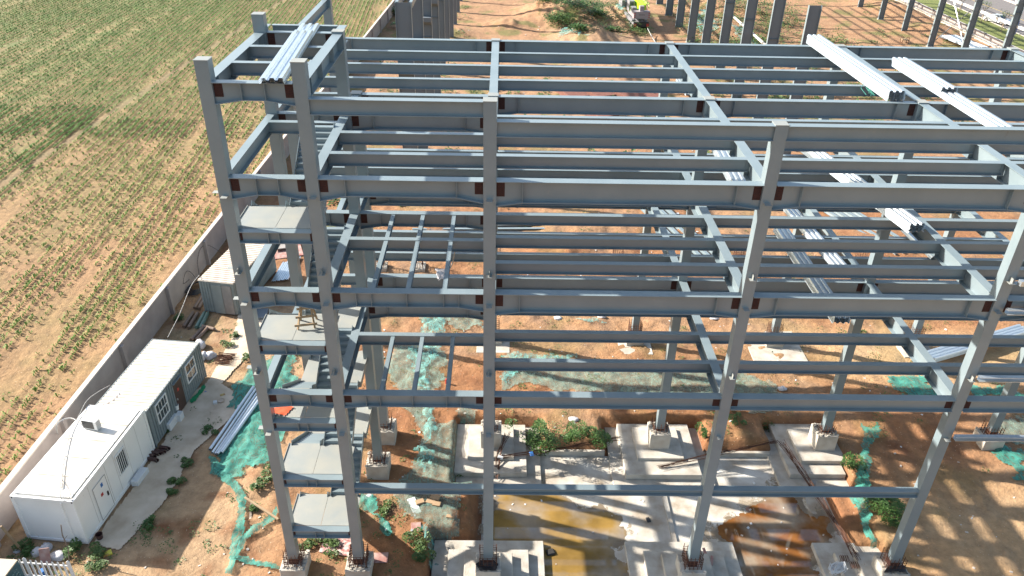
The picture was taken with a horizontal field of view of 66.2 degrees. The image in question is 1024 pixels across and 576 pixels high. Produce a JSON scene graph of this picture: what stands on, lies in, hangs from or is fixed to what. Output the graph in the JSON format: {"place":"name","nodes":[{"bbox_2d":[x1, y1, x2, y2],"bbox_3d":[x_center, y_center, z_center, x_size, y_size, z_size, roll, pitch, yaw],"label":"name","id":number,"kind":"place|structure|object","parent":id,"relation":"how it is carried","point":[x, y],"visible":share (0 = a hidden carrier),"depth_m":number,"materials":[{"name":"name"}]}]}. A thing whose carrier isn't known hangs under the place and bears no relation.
{"place":"outdoors","nodes":[
{"label":"outdoors","id":0,"kind":"place"},
{"bbox_2d":[95,308,262,549],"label":"path","id":1,"kind":"structure","parent":0,"point":[145,498],"depth_m":43.70,"materials":[{"name":"concrete"}]},
{"bbox_2d":[214,352,236,363],"bbox_3d":[-18.434,4.544,50.549,1.151,0.326,1.203,1,31,-1],"label":"rebar heap","id":2,"kind":"object","parent":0,"point":[231,356],"visible":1,"depth_m":50.54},
{"bbox_2d":[0,0,1023,575],"bbox_3d":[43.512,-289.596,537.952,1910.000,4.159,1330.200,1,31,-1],"label":"ground","id":3,"kind":"structure","parent":0,"point":[976,500],"depth_m":54.79,"materials":[{"name":"soil"}]},
{"bbox_2d":[0,559,24,575],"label":"sign hut","id":4,"kind":"object","parent":3,"relation":"on","point":[10,567],"visible":1,"depth_m":34.85,"materials":[{"name":"beige"}]},
{"bbox_2d":[11,537,33,557],"bbox_3d":[-23.226,12.346,37.388,1.117,0.541,0.888,24,38,32],"label":"shrub","id":5,"kind":"object","parent":3,"relation":"on","point":[25,548],"visible":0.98,"depth_m":37.36,"materials":[{"name":"green plant"}]},
{"bbox_2d":[13,557,74,575],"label":"picket fence","id":6,"kind":"object","parent":3,"relation":"on","point":[42,564],"visible":0.91,"depth_m":35.29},
{"bbox_2d":[38,547,50,563],"bbox_3d":[-21.889,12.576,36.781,0.450,0.800,0.050,-5,7,-11],"label":"red board","id":7,"kind":"object","parent":3,"relation":"on","point":[44,554],"visible":0.74,"depth_m":36.75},
{"bbox_2d":[0,103,101,192],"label":"crop seedlings","id":8,"kind":"object","parent":3,"relation":"on","point":[30,145],"visible":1,"depth_m":85.31,"materials":[{"name":"green plant"}]},
{"bbox_2d":[50,550,67,560],"bbox_3d":[-21.510,12.615,37.143,0.977,0.294,0.569,1,31,-1],"label":"sack","id":9,"kind":"object","parent":3,"relation":"on","point":[56,555],"visible":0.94,"depth_m":37.01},
{"bbox_2d":[62,537,82,557],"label":"shrub","id":10,"kind":"object","parent":3,"relation":"on","point":[72,546],"visible":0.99,"depth_m":37.34,"materials":[{"name":"green plant"}]},
{"bbox_2d":[10,405,154,543],"bbox_3d":[-21.569,9.306,39.998,3.136,2.910,6.710,4,31,4],"label":"white cabin","id":11,"kind":"object","parent":3,"relation":"on","point":[105,462],"visible":0.99,"depth_m":38.51,"materials":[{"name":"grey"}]},
{"bbox_2d":[80,416,101,430],"bbox_3d":[-21.704,6.984,40.481,0.846,0.580,0.350,7,32,9],"label":"air conditioner","id":12,"kind":"object","parent":11,"relation":"on","point":[91,423],"visible":1,"depth_m":40.34,"materials":[{"name":"grey"}]},
{"bbox_2d":[92,474,114,519],"bbox_3d":[-20.202,10.358,38.838,0.068,2.080,1.080,4,31,4],"label":"door","id":13,"kind":"structure","parent":11,"relation":"in","point":[101,491],"depth_m":38.82,"materials":[{"name":"metal"}]},
{"bbox_2d":[114,446,129,475],"bbox_3d":[-19.984,8.870,40.244,0.076,1.300,0.870,4,31,4],"label":"window","id":14,"kind":"structure","parent":11,"relation":"in","point":[121,458],"depth_m":40.24,"materials":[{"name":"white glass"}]},
{"bbox_2d":[83,559,108,571],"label":"shrub","id":15,"kind":"object","parent":3,"relation":"on","point":[97,565],"visible":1,"depth_m":36.47,"materials":[{"name":"green plant"}]},
{"bbox_2d":[88,541,106,560],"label":"shrub","id":16,"kind":"object","parent":3,"relation":"on","point":[96,549],"visible":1,"depth_m":37.25,"materials":[{"name":"green plant"}]},
{"bbox_2d":[0,115,269,480],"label":"crop seedlings","id":17,"kind":"object","parent":3,"relation":"on","point":[75,348],"visible":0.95,"depth_m":67.39,"materials":[{"name":"green plant"}]},
{"bbox_2d":[130,467,148,486],"bbox_3d":[-19.668,9.984,41.503,0.380,0.350,1.100,5,31,6],"label":"foam block","id":18,"kind":"object","parent":3,"relation":"on","point":[139,476],"depth_m":41.34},
{"bbox_2d":[95,339,206,447],"bbox_3d":[-20.827,5.989,45.811,3.100,2.606,6.500,4,31,4],"label":"grey container","id":19,"kind":"object","parent":3,"relation":"on","point":[158,380],"visible":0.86,"depth_m":45.13,"materials":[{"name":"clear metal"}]},
{"bbox_2d":[154,392,169,424],"bbox_3d":[-19.565,6.739,43.905,0.076,1.300,1.230,4,31,4],"label":"window","id":20,"kind":"structure","parent":19,"relation":"in","point":[162,408],"depth_m":43.91,"materials":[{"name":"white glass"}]},
{"bbox_2d":[173,378,186,410],"bbox_3d":[-19.385,6.233,45.822,0.085,2.070,0.920,4,31,4],"label":"door","id":21,"kind":"structure","parent":19,"relation":"in","point":[178,388],"depth_m":45.84,"materials":[{"name":"brown"}]},
{"bbox_2d":[184,355,197,383],"bbox_3d":[-19.214,4.894,46.943,0.076,1.270,1.170,4,31,4],"label":"window","id":22,"kind":"structure","parent":19,"relation":"in","point":[190,369],"depth_m":46.94,"materials":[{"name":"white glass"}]},
{"bbox_2d":[0,0,388,138],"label":"crop seedlings","id":23,"kind":"object","parent":3,"relation":"on","point":[115,60],"visible":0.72,"depth_m":115.25,"materials":[{"name":"green plant"}]},
{"bbox_2d":[0,0,403,546],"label":"boundary wall","id":24,"kind":"structure","parent":3,"relation":"on","point":[137,335],"depth_m":50.35,"materials":[{"name":"concrete"}]},
{"bbox_2d":[208,454,246,573],"bbox_3d":[-14.233,11.074,39.898,1.601,0.218,8.518,-12,33,-20],"label":"debris net","id":25,"kind":"object","parent":3,"relation":"on","point":[227,479],"visible":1,"depth_m":39.73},
{"bbox_2d":[197,244,276,314],"bbox_3d":[-19.899,-0.977,57.316,2.600,2.590,6.540,6,31,8],"label":"storage container","id":26,"kind":"object","parent":3,"relation":"on","point":[217,285],"visible":0.42,"depth_m":54.88,"materials":[{"name":"metal"}]},
{"bbox_2d":[211,284,225,313],"bbox_3d":[-20.439,0.779,54.650,0.700,2.300,0.070,6,31,8],"label":"door","id":27,"kind":"structure","parent":26,"relation":"in","point":[216,289],"depth_m":54.60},
{"bbox_2d":[221,285,234,314],"bbox_3d":[-19.737,0.847,54.564,0.680,2.300,0.050,6,31,8],"label":"door","id":28,"kind":"structure","parent":26,"relation":"in","point":[226,290],"depth_m":54.53,"materials":[{"name":"metal"}]},
{"bbox_2d":[230,556,279,568],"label":"debris net","id":29,"kind":"object","parent":3,"relation":"on","point":[257,563],"visible":0.99,"depth_m":36.94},
{"bbox_2d":[235,507,278,557],"bbox_3d":[-12.646,11.903,38.532,0.889,0.235,3.484,14,33,20],"label":"debris net","id":30,"kind":"object","parent":3,"relation":"on","point":[268,519],"visible":1,"depth_m":38.50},
{"bbox_2d":[210,355,305,477],"bbox_3d":[-14.700,6.962,46.572,5.070,0.533,11.570,1,31,-1],"label":"debris net","id":31,"kind":"object","parent":3,"relation":"on","point":[229,466],"visible":0.52,"depth_m":44.42,"materials":[{"name":"fabric"}]},
{"bbox_2d":[208,386,254,450],"bbox_3d":[-16.269,7.503,45.746,0.200,0.195,5.618,5,31,7],"label":"galvanised tube","id":32,"kind":"object","parent":31,"relation":"on","point":[222,431],"visible":0.98,"depth_m":45.41,"materials":[{"name":"metal"}]},
{"bbox_2d":[211,388,255,453],"bbox_3d":[-16.025,7.539,45.600,0.140,0.136,5.926,5,31,7],"label":"galvanised tube","id":33,"kind":"object","parent":31,"relation":"on","point":[232,423],"visible":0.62,"depth_m":45.18,"materials":[{"name":"metal"}]},
{"bbox_2d":[214,393,256,454],"bbox_3d":[-15.858,7.625,45.568,0.140,0.136,5.854,5,31,7],"label":"galvanised tube","id":34,"kind":"object","parent":31,"relation":"on","point":[240,416],"visible":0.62,"depth_m":45.30,"materials":[{"name":"metal"}]},
{"bbox_2d":[216,396,256,454],"bbox_3d":[-15.670,7.634,45.474,0.160,0.156,5.798,6,31,8],"label":"galvanised tube","id":35,"kind":"object","parent":31,"relation":"on","point":[238,423],"visible":0.62,"depth_m":44.98,"materials":[{"name":"metal"}]},
{"bbox_2d":[220,399,257,452],"bbox_3d":[-15.474,7.578,45.677,0.220,0.214,5.919,6,31,8],"label":"galvanised tube","id":36,"kind":"object","parent":31,"relation":"on","point":[239,427],"visible":0.62,"depth_m":44.90,"materials":[{"name":"metal"}]},
{"bbox_2d":[275,244,303,259],"bbox_3d":[-18.474,-2.942,63.260,3.000,0.120,2.400,-10,33,-18],"label":"rusty sheet","id":37,"kind":"object","parent":3,"relation":"on","point":[280,254],"visible":0.3,"depth_m":62.85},
{"bbox_2d":[279,541,310,575],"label":"concrete footing","id":38,"kind":"object","parent":3,"relation":"on","point":[301,568],"visible":0.76,"depth_m":36.16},
{"bbox_2d":[298,538,320,550],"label":"shrub","id":39,"kind":"object","parent":3,"relation":"on","point":[311,542],"visible":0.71,"depth_m":37.94,"materials":[{"name":"green plant"}]},
{"bbox_2d":[319,539,350,555],"bbox_3d":[-8.353,12.451,38.101,1.700,0.040,1.200,5,31,6],"label":"peeling board","id":40,"kind":"object","parent":3,"relation":"on","point":[343,548],"visible":0.34,"depth_m":37.91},
{"bbox_2d":[345,541,373,575],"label":"concrete footing","id":41,"kind":"object","parent":3,"relation":"on","point":[365,568],"visible":0.86,"depth_m":36.19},
{"bbox_2d":[359,494,391,535],"bbox_3d":[-6.986,11.429,39.539,1.116,0.258,3.404,-15,35,-24],"label":"debris net","id":42,"kind":"object","parent":3,"relation":"on","point":[370,502],"visible":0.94,"depth_m":39.91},
{"bbox_2d":[365,446,390,479],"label":"concrete footing","id":43,"kind":"object","parent":3,"relation":"on","point":[380,470],"visible":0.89,"depth_m":41.74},
{"bbox_2d":[374,552,388,562],"bbox_3d":[-6.408,12.861,37.413,1.000,0.040,0.600,-1,31,-3],"label":"red board","id":44,"kind":"object","parent":3,"relation":"on","point":[381,557],"visible":0.58,"depth_m":37.41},
{"bbox_2d":[378,499,394,517],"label":"shrub","id":45,"kind":"object","parent":3,"relation":"on","point":[384,510],"visible":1,"depth_m":39.89,"materials":[{"name":"green plant"}]},
{"bbox_2d":[380,413,396,444],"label":"concrete footing","id":46,"kind":"object","parent":3,"relation":"on","point":[389,435],"visible":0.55,"depth_m":43.97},
{"bbox_2d":[402,527,431,550],"bbox_3d":[-4.590,12.195,38.330,1.325,0.467,1.378,-23,38,-34],"label":"shrub","id":47,"kind":"object","parent":3,"relation":"on","point":[416,540],"visible":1,"depth_m":38.34,"materials":[{"name":"green plant"}]},
{"bbox_2d":[411,544,436,562],"bbox_3d":[-4.193,12.672,37.544,1.197,0.589,1.103,1,31,-1],"label":"shrub","id":48,"kind":"object","parent":3,"relation":"on","point":[421,553],"visible":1,"depth_m":37.37,"materials":[{"name":"green plant"}]},
{"bbox_2d":[384,345,474,539],"bbox_3d":[-4.463,8.432,45.575,5.365,1.159,19.092,-5,32,-10],"label":"debris net","id":49,"kind":"object","parent":3,"relation":"on","point":[418,417],"visible":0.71,"depth_m":44.29,"materials":[{"name":"fabric"}]},
{"bbox_2d":[406,346,440,471],"bbox_3d":[-5.549,6.616,47.501,2.270,0.407,12.644,0,31,-3],"label":"debris net","id":50,"kind":"object","parent":49,"relation":"on","point":[430,412],"visible":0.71,"depth_m":46.31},
{"bbox_2d":[422,317,481,329],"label":"debris net","id":51,"kind":"object","parent":3,"relation":"on","point":[460,326],"visible":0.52,"depth_m":54.69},
{"bbox_2d":[412,227,544,230],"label":"steel member","id":52,"kind":"object","parent":3,"relation":"on","point":[510,228],"visible":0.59,"depth_m":67.01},
{"bbox_2d":[431,540,544,575],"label":"concrete footing","id":53,"kind":"object","parent":3,"relation":"on","point":[464,557],"visible":0.87,"depth_m":37.94,"materials":[{"name":"concrete"}]},
{"bbox_2d":[476,559,497,570],"bbox_3d":[-1.154,12.795,36.188,1.050,0.189,0.700,1,31,-1],"label":"black plastic","id":54,"kind":"object","parent":53,"relation":"on","point":[486,568],"visible":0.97,"depth_m":36.19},
{"bbox_2d":[476,318,509,352],"bbox_3d":[-1.249,3.192,52.512,2.200,2.094,2.200,1,31,-1],"label":"concrete footing","id":55,"kind":"object","parent":3,"relation":"on","point":[502,347],"visible":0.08,"depth_m":52.38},
{"bbox_2d":[454,416,541,483],"bbox_3d":[-1.186,8.390,44.659,5.600,2.617,5.600,1,31,-1],"label":"concrete footing","id":56,"kind":"object","parent":3,"relation":"on","point":[522,469],"visible":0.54,"depth_m":43.98,"materials":[{"name":"concrete"}]},
{"bbox_2d":[3,206,996,575],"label":"weeds","id":57,"kind":"object","parent":3,"relation":"on","point":[141,530],"visible":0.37,"depth_m":41.86,"materials":[{"name":"green plant"}]},
{"bbox_2d":[527,418,569,455],"bbox_3d":[1.800,8.233,44.021,2.142,1.891,2.924,-25,40,-36],"label":"shrub","id":58,"kind":"object","parent":3,"relation":"on","point":[539,440],"visible":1,"depth_m":43.79,"materials":[{"name":"green plant"}]},
{"bbox_2d":[86,26,1023,573],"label":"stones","id":59,"kind":"object","parent":3,"relation":"on","point":[554,428],"visible":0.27,"depth_m":41.85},
{"bbox_2d":[494,436,622,459],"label":"rebar bundle","id":60,"kind":"object","parent":3,"relation":"on","point":[546,451],"visible":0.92,"depth_m":43.80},
{"bbox_2d":[543,8,575,26],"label":"shrub","id":61,"kind":"object","parent":3,"relation":"on","point":[555,18],"visible":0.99,"depth_m":130.66,"materials":[{"name":"green plant"}]},
{"bbox_2d":[563,420,587,443],"bbox_3d":[3.650,8.210,44.577,1.525,1.235,1.563,1,31,-1],"label":"shrub","id":62,"kind":"object","parent":3,"relation":"on","point":[575,435],"visible":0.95,"depth_m":44.49,"materials":[{"name":"green plant"}]},
{"bbox_2d":[552,0,598,10],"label":"shrub","id":63,"kind":"object","parent":3,"relation":"on","point":[574,4],"visible":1,"depth_m":131.61,"materials":[{"name":"green plant"}]},
{"bbox_2d":[581,425,612,448],"bbox_3d":[4.922,8.333,44.642,1.415,0.928,1.952,-21,38,-32],"label":"shrub","id":64,"kind":"object","parent":3,"relation":"on","point":[602,433],"visible":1,"depth_m":44.44,"materials":[{"name":"green plant"}]},
{"bbox_2d":[583,5,611,15],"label":"shrub","id":65,"kind":"object","parent":3,"relation":"on","point":[600,12],"visible":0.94,"depth_m":135.06,"materials":[{"name":"green plant"}]},
{"bbox_2d":[192,0,1023,566],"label":"steel frame building","id":66,"kind":"structure","parent":3,"relation":"on","point":[336,130],"depth_m":32.44,"materials":[{"name":"paint"}]},
{"bbox_2d":[259,23,319,83],"bbox_3d":[-7.765,-8.488,27.819,0.800,0.239,7.783,-1,31,-4],"label":"decking bundle","id":67,"kind":"object","parent":66,"relation":"on","point":[295,45],"visible":1,"depth_m":27.01,"materials":[{"name":"metal"}]},
{"bbox_2d":[294,307,317,329],"bbox_3d":[-8.107,0.907,30.723,0.863,1.232,0.754,-5,32,-10],"label":"trestle ladder","id":68,"kind":"object","parent":66,"relation":"on","point":[299,317],"visible":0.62,"depth_m":30.60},
{"bbox_2d":[711,150,745,180],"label":"decking bundle","id":69,"kind":"object","parent":66,"relation":"on","point":[733,176],"visible":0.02,"depth_m":38.17,"materials":[{"name":"metal"}]},
{"bbox_2d":[773,229,850,323],"bbox_3d":[15.103,-0.928,40.060,0.800,0.354,9.463,1,31,-1],"label":"decking bundle","id":70,"kind":"object","parent":66,"relation":"on","point":[817,285],"visible":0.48,"depth_m":39.25,"materials":[{"name":"metal"}]},
{"bbox_2d":[783,209,845,263],"bbox_3d":[16.724,-2.752,43.244,0.800,0.244,7.565,-1,31,-4],"label":"decking bundle","id":71,"kind":"object","parent":66,"relation":"on","point":[832,257],"visible":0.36,"depth_m":43.19,"materials":[{"name":"metal"}]},
{"bbox_2d":[806,34,906,100],"bbox_3d":[16.891,-11.177,39.169,0.800,0.464,10.415,0,31,-2],"label":"decking bundle","id":72,"kind":"object","parent":66,"relation":"on","point":[884,88],"visible":1,"depth_m":37.99,"materials":[{"name":"metal"}]},
{"bbox_2d":[801,152,925,232],"bbox_3d":[16.334,-5.505,38.420,0.800,0.409,11.529,-4,32,-9],"label":"decking bundle","id":73,"kind":"object","parent":66,"relation":"on","point":[905,220],"visible":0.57,"depth_m":34.63,"materials":[{"name":"metal"}]},
{"bbox_2d":[892,62,1012,126],"bbox_3d":[19.740,-8.877,35.675,0.860,0.244,9.825,1,31,-1],"label":"decking bundle","id":74,"kind":"object","parent":66,"relation":"on","point":[975,111],"visible":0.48,"depth_m":34.00,"materials":[{"name":"metal"}]},
{"bbox_2d":[892,57,957,91],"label":"decking bundle","id":75,"kind":"object","parent":74,"relation":"on","point":[925,75],"visible":1,"depth_m":37.20,"materials":[{"name":"metal"}]},
{"bbox_2d":[619,0,649,28],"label":"crane truck","id":76,"kind":"object","parent":3,"relation":"on","point":[637,10],"visible":0.84,"depth_m":130.53,"materials":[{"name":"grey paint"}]},
{"bbox_2d":[618,318,652,354],"bbox_3d":[8.275,3.300,52.661,2.200,2.109,2.200,1,31,-1],"label":"concrete footing","id":77,"kind":"object","parent":3,"relation":"on","point":[629,350],"visible":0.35,"depth_m":52.57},
{"bbox_2d":[502,356,782,412],"bbox_3d":[8.187,5.808,49.628,17.669,0.288,4.603,5,31,6],"label":"debris net","id":78,"kind":"object","parent":3,"relation":"on","point":[592,388],"visible":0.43,"depth_m":49.43,"materials":[{"name":"fabric"}]},
{"bbox_2d":[542,449,769,457],"bbox_3d":[8.245,9.565,45.118,13.100,0.480,0.190,1,31,-1],"label":"pit edge","id":79,"kind":"object","parent":3,"relation":"on","point":[583,452],"visible":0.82,"depth_m":44.99,"materials":[{"name":"concrete"}]},
{"bbox_2d":[604,416,714,484],"bbox_3d":[8.338,8.539,44.774,5.600,2.597,5.600,1,31,-1],"label":"concrete footing","id":80,"kind":"object","parent":3,"relation":"on","point":[638,454],"visible":0.83,"depth_m":44.22,"materials":[{"name":"concrete"}]},
{"bbox_2d":[657,439,777,468],"bbox_3d":[11.597,9.290,44.031,7.321,0.659,0.389,-6,32,-12],"label":"rebar bundle","id":81,"kind":"object","parent":80,"relation":"on","point":[724,451],"visible":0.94,"depth_m":43.98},
{"bbox_2d":[481,456,844,575],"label":"pit slab","id":82,"kind":"structure","parent":3,"relation":"on","point":[734,471],"depth_m":42.18,"materials":[{"name":"concrete"}]},
{"bbox_2d":[478,480,631,550],"bbox_3d":[2.203,12.559,40.074,8.100,0.001,7.800,1,31,-1],"label":"mud stain","id":83,"kind":"object","parent":82,"relation":"on","point":[481,528],"visible":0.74,"depth_m":41.21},
{"bbox_2d":[493,483,628,575],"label":"wet patch","id":84,"kind":"object","parent":83,"relation":"on","point":[599,506],"visible":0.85,"depth_m":41.53,"materials":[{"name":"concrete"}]},
{"bbox_2d":[493,495,627,575],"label":"puddle","id":85,"kind":"object","parent":84,"relation":"on","point":[564,528],"visible":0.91,"depth_m":40.21,"materials":[{"name":"liquid"}]},
{"bbox_2d":[662,496,676,541],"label":"slab curb","id":86,"kind":"structure","parent":82,"relation":"on","point":[669,520],"depth_m":40.94,"materials":[{"name":"concrete"}]},
{"bbox_2d":[624,541,742,575],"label":"concrete footing","id":87,"kind":"object","parent":82,"relation":"on","point":[656,558],"visible":0.8,"depth_m":38.09,"materials":[{"name":"concrete"}]},
{"bbox_2d":[704,478,841,568],"bbox_3d":[13.556,12.608,40.400,7.450,0.001,7.950,1,31,-1],"label":"mud stain","id":88,"kind":"object","parent":82,"relation":"on","point":[713,529],"visible":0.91,"depth_m":41.42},
{"bbox_2d":[711,482,837,575],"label":"wet patch","id":89,"kind":"object","parent":88,"relation":"on","point":[830,528],"visible":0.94,"depth_m":41.17,"materials":[{"name":"soil"}]},
{"bbox_2d":[718,497,832,575],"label":"puddle","id":90,"kind":"object","parent":89,"relation":"on","point":[797,531],"visible":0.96,"depth_m":40.17,"materials":[{"name":"liquid"}]},
{"bbox_2d":[327,0,1010,210],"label":"weeds","id":91,"kind":"object","parent":3,"relation":"on","point":[718,34],"visible":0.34,"depth_m":129.49,"materials":[{"name":"green plant"}]},
{"bbox_2d":[394,0,1023,153],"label":"portal frame building","id":92,"kind":"structure","parent":3,"relation":"on","point":[434,19],"depth_m":103.17,"materials":[{"name":"metal"}]},
{"bbox_2d":[748,321,807,360],"bbox_3d":[17.727,3.415,52.813,3.600,2.107,3.600,1,31,-1],"label":"concrete footing","id":93,"kind":"object","parent":3,"relation":"on","point":[791,352],"visible":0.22,"depth_m":52.51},
{"bbox_2d":[764,419,848,486],"bbox_3d":[16.819,8.818,44.607,4.250,2.607,4.800,1,31,-1],"label":"concrete footing","id":94,"kind":"object","parent":3,"relation":"on","point":[816,450],"visible":0.82,"depth_m":44.34,"materials":[{"name":"concrete"}]},
{"bbox_2d":[840,451,867,471],"bbox_3d":[18.856,9.610,43.183,1.459,0.852,1.256,17,35,25],"label":"shrub","id":95,"kind":"object","parent":3,"relation":"on","point":[853,464],"visible":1,"depth_m":43.09,"materials":[{"name":"green plant"}]},
{"bbox_2d":[811,543,910,575],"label":"concrete footing","id":96,"kind":"object","parent":3,"relation":"on","point":[871,562],"visible":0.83,"depth_m":38.16,"materials":[{"name":"concrete"}]},
{"bbox_2d":[777,440,860,560],"bbox_3d":[16.174,11.018,41.406,0.775,0.728,8.338,-5,32,-10],"label":"rebar bundle","id":97,"kind":"object","parent":96,"relation":"on","point":[818,498],"visible":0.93,"depth_m":41.23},
{"bbox_2d":[828,561,847,574],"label":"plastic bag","id":98,"kind":"object","parent":96,"relation":"on","point":[837,568],"visible":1,"depth_m":37.46,"materials":[{"name":"white plastic"}]},
{"bbox_2d":[849,422,881,548],"bbox_3d":[19.092,10.507,42.735,1.925,1.174,10.030,12,33,17],"label":"debris net","id":99,"kind":"object","parent":3,"relation":"on","point":[863,512],"visible":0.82,"depth_m":42.33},
{"bbox_2d":[864,498,905,519],"bbox_3d":[19.221,11.134,40.417,2.144,1.056,1.877,8,32,12],"label":"shrub","id":100,"kind":"object","parent":3,"relation":"on","point":[893,503],"visible":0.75,"depth_m":40.13,"materials":[{"name":"green plant"}]},
{"bbox_2d":[880,512,901,531],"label":"shrub","id":101,"kind":"object","parent":3,"relation":"on","point":[896,525],"visible":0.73,"depth_m":39.80,"materials":[{"name":"green plant"}]},
{"bbox_2d":[886,375,936,394],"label":"debris net","id":102,"kind":"object","parent":3,"relation":"on","point":[898,382],"visible":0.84,"depth_m":49.67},
{"bbox_2d":[896,322,929,357],"bbox_3d":[27.295,3.536,52.969,2.200,2.092,2.200,1,31,-1],"label":"concrete footing","id":103,"kind":"object","parent":3,"relation":"on","point":[902,351],"visible":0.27,"depth_m":52.76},
{"bbox_2d":[895,0,1023,52],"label":"roadside wall","id":104,"kind":"structure","parent":3,"relation":"on","point":[983,35],"depth_m":134.06,"materials":[{"name":"concrete"}]},
{"bbox_2d":[940,35,989,47],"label":"decking sheet","id":105,"kind":"object","parent":3,"relation":"on","point":[957,39],"visible":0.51,"depth_m":126.46,"materials":[{"name":"metal"}]},
{"bbox_2d":[927,324,1023,361],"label":"decking sheet","id":106,"kind":"object","parent":3,"relation":"on","point":[941,353],"visible":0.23,"depth_m":52.07,"materials":[{"name":"metal"}]},
{"bbox_2d":[973,418,1005,449],"bbox_3d":[27.349,8.476,44.966,1.190,2.011,1.225,1,31,-1],"label":"concrete footing","id":107,"kind":"object","parent":3,"relation":"on","point":[984,445],"visible":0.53,"depth_m":44.65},
{"bbox_2d":[970,385,1023,395],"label":"debris net","id":108,"kind":"object","parent":3,"relation":"on","point":[979,391],"visible":0.6,"depth_m":49.28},
{"bbox_2d":[991,444,1023,479],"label":"debris net","id":109,"kind":"object","parent":3,"relation":"on","point":[1003,453],"visible":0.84,"depth_m":44.02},
{"bbox_2d":[1001,415,1023,444],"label":"debris net","id":110,"kind":"object","parent":3,"relation":"on","point":[1009,422],"visible":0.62,"depth_m":46.41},
{"bbox_2d":[916,0,1023,49],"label":"verge grass","id":111,"kind":"structure","parent":0,"point":[989,28],"depth_m":139.78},
{"bbox_2d":[947,0,1023,34],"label":"road","id":112,"kind":"structure","parent":0,"point":[1002,5],"depth_m":152.41,"materials":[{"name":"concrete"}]},
{"bbox_2d":[981,13,1010,24],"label":"parked car","id":113,"kind":"object","parent":112,"relation":"on","point":[986,18],"visible":0.48,"depth_m":140.12,"materials":[{"name":"grey paint"}]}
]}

